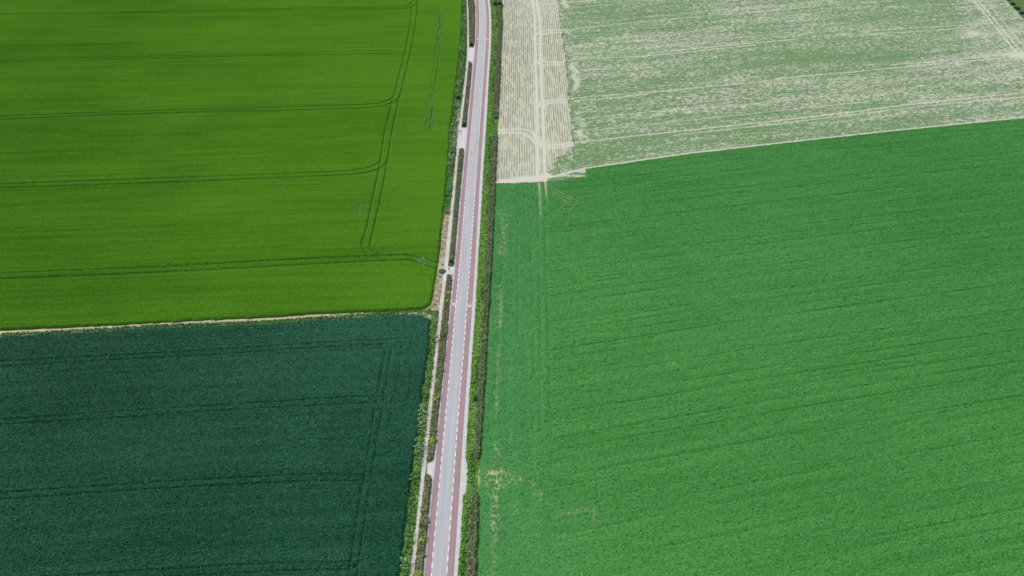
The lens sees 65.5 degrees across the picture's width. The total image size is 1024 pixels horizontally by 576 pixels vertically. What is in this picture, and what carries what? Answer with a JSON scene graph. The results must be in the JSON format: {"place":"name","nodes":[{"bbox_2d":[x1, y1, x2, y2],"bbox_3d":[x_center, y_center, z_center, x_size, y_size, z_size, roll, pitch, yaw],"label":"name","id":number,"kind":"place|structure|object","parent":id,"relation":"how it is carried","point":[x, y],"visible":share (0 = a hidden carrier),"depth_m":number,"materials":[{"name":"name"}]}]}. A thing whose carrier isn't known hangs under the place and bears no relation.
{"place":"outdoors","nodes":[
{"label":"outdoors","id":0,"kind":"place"},
{"bbox_2d":[0,312,371,333],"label":"dirt path","id":1,"kind":"structure","parent":0,"point":[209,321],"depth_m":173.62,"materials":[{"name":"soil"}]},
{"bbox_2d":[396,312,433,317],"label":"dirt path","id":2,"kind":"structure","parent":0,"point":[430,316],"depth_m":175.99,"materials":[{"name":"soil"}]},
{"bbox_2d":[410,0,468,575],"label":"path","id":3,"kind":"structure","parent":0,"point":[423,470],"depth_m":166.62,"materials":[{"name":"grey concrete"}]},
{"bbox_2d":[427,459,433,476],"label":"path surface","id":4,"kind":"object","parent":3,"relation":"attached to","point":[429,467],"visible":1,"depth_m":142.62,"materials":[{"name":"grey concrete"}]},
{"bbox_2d":[443,261,452,280],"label":"path surface","id":5,"kind":"object","parent":3,"relation":"attached to","point":[449,270],"visible":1,"depth_m":188.26,"materials":[{"name":"grey concrete"}]},
{"bbox_2d":[456,119,466,151],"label":"path surface","id":6,"kind":"object","parent":3,"relation":"attached to","point":[461,139],"visible":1,"depth_m":240.13,"materials":[{"name":"grey concrete"}]},
{"bbox_2d":[466,45,473,66],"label":"path surface","id":7,"kind":"object","parent":3,"relation":"attached to","point":[470,50],"visible":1,"depth_m":290.00,"materials":[{"name":"grey concrete"}]},
{"bbox_2d":[400,0,502,575],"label":"verge ground","id":8,"kind":"structure","parent":0,"point":[415,495],"depth_m":164.30,"materials":[{"name":"green plant"}]},
{"bbox_2d":[412,570,422,575],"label":"bush","id":9,"kind":"object","parent":8,"relation":"on","point":[419,572],"visible":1,"depth_m":125.45,"materials":[{"name":"green plant"}]},
{"bbox_2d":[415,474,430,575],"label":"hedge","id":10,"kind":"object","parent":8,"relation":"on","point":[424,517],"visible":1,"depth_m":132.69,"materials":[{"name":"green plant"}]},
{"bbox_2d":[423,269,442,309],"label":"ground surface","id":11,"kind":"object","parent":8,"relation":"attached to","point":[436,296],"visible":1,"depth_m":181.23,"materials":[{"name":"brown soil"}]},
{"bbox_2d":[428,436,437,443],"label":"bush","id":12,"kind":"object","parent":8,"relation":"on","point":[433,439],"visible":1,"depth_m":147.09,"materials":[{"name":"green plant"}]},
{"bbox_2d":[399,0,467,575],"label":"weeds","id":13,"kind":"object","parent":8,"relation":"on","point":[424,388],"visible":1,"depth_m":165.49,"materials":[{"name":"green plant"}]},
{"bbox_2d":[432,396,439,402],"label":"bush","id":14,"kind":"object","parent":8,"relation":"on","point":[435,399],"visible":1,"depth_m":154.85,"materials":[{"name":"green plant"}]},
{"bbox_2d":[428,274,451,460],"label":"hedge","id":15,"kind":"object","parent":8,"relation":"on","point":[440,368],"visible":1,"depth_m":162.49,"materials":[{"name":"green plant"}]},
{"bbox_2d":[437,258,443,268],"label":"ground surface","id":16,"kind":"object","parent":8,"relation":"attached to","point":[440,266],"visible":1,"depth_m":190.29,"materials":[{"name":"soil"}]},
{"bbox_2d":[439,213,448,259],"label":"ground surface","id":17,"kind":"object","parent":8,"relation":"attached to","point":[443,238],"visible":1,"depth_m":199.64,"materials":[{"name":"brown soil"}]},
{"bbox_2d":[414,4,474,571],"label":"grass","id":18,"kind":"structure","parent":8,"relation":"on","point":[442,316],"depth_m":172.61,"materials":[{"name":"green plant"}]},
{"bbox_2d":[452,123,458,145],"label":"ground surface","id":19,"kind":"object","parent":8,"relation":"attached to","point":[455,136],"visible":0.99,"depth_m":240.67,"materials":[{"name":"brown soil"}]},
{"bbox_2d":[449,148,463,263],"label":"hedge","id":20,"kind":"object","parent":8,"relation":"on","point":[457,195],"visible":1,"depth_m":210.94,"materials":[{"name":"green plant"}]},
{"bbox_2d":[462,62,471,122],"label":"hedge","id":21,"kind":"object","parent":8,"relation":"on","point":[465,115],"visible":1,"depth_m":262.55,"materials":[{"name":"green plant"}]},
{"bbox_2d":[465,490,478,575],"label":"hedge","id":22,"kind":"object","parent":8,"relation":"on","point":[471,557],"visible":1,"depth_m":130.55,"materials":[{"name":"green plant"}]},
{"bbox_2d":[468,0,475,43],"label":"hedge","id":23,"kind":"object","parent":8,"relation":"on","point":[472,12],"visible":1,"depth_m":315.80,"materials":[{"name":"green plant"}]},
{"bbox_2d":[457,0,497,575],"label":"weeds","id":24,"kind":"object","parent":8,"relation":"on","point":[471,452],"visible":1,"depth_m":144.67,"materials":[{"name":"green plant"}]},
{"bbox_2d":[473,133,497,459],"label":"hedge","id":25,"kind":"object","parent":8,"relation":"on","point":[482,356],"visible":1,"depth_m":177.35,"materials":[{"name":"green plant"}]},
{"bbox_2d":[493,0,502,118],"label":"hedge","id":26,"kind":"object","parent":8,"relation":"on","point":[497,74],"visible":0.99,"depth_m":280.12,"materials":[{"name":"green plant"}]},
{"bbox_2d":[425,0,478,575],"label":"cycle path","id":27,"kind":"structure","parent":0,"point":[428,566],"depth_m":167.56,"materials":[{"name":"asphalt"}]},
{"bbox_2d":[431,0,485,575],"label":"road","id":28,"kind":"structure","parent":0,"point":[439,567],"depth_m":167.55,"materials":[{"name":"grey asphalt"}]},
{"bbox_2d":[423,0,475,575],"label":"road edge strip","id":29,"kind":"object","parent":28,"relation":"attached to","point":[435,448],"visible":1,"depth_m":178.95,"materials":[{"name":"concrete"}]},
{"bbox_2d":[454,0,490,575],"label":"road edge strip","id":30,"kind":"object","parent":28,"relation":"attached to","point":[463,482],"visible":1,"depth_m":166.36,"materials":[{"name":"concrete"}]},
{"bbox_2d":[447,0,488,575],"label":"cycle path","id":31,"kind":"structure","parent":0,"point":[453,530],"depth_m":167.56,"materials":[{"name":"asphalt"}]},
{"bbox_2d":[0,0,1023,451],"bbox_3d":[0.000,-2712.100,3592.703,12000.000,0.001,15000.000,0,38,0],"label":"ground","id":32,"kind":"structure","parent":0,"point":[1020,4],"depth_m":174.71,"materials":[{"name":"beige soil"}]},
{"bbox_2d":[0,315,430,575],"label":"cereal crop","id":33,"kind":"object","parent":32,"relation":"on","point":[282,449],"visible":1,"depth_m":145.45,"materials":[{"name":"green plant"}]},
{"bbox_2d":[1,308,430,336],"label":"weeds","id":34,"kind":"object","parent":32,"relation":"on","point":[167,325],"visible":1,"depth_m":173.06,"materials":[{"name":"plant"}]},
{"bbox_2d":[0,0,462,330],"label":"cereal crop","id":35,"kind":"object","parent":32,"relation":"on","point":[170,161],"visible":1,"depth_m":229.59,"materials":[{"name":"green plant"}]},
{"bbox_2d":[495,0,573,183],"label":"young crop","id":36,"kind":"object","parent":32,"relation":"on","point":[535,142],"visible":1,"depth_m":261.08,"materials":[{"name":"soil"}]},
{"bbox_2d":[476,118,1023,575],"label":"leafy crop","id":37,"kind":"object","parent":32,"relation":"on","point":[798,358],"visible":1,"depth_m":162.87,"materials":[{"name":"green plant"}]},
{"bbox_2d":[558,0,1023,177],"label":"young crop","id":38,"kind":"object","parent":32,"relation":"on","point":[651,79],"visible":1,"depth_m":278.40,"materials":[{"name":"plant"}]}
]}

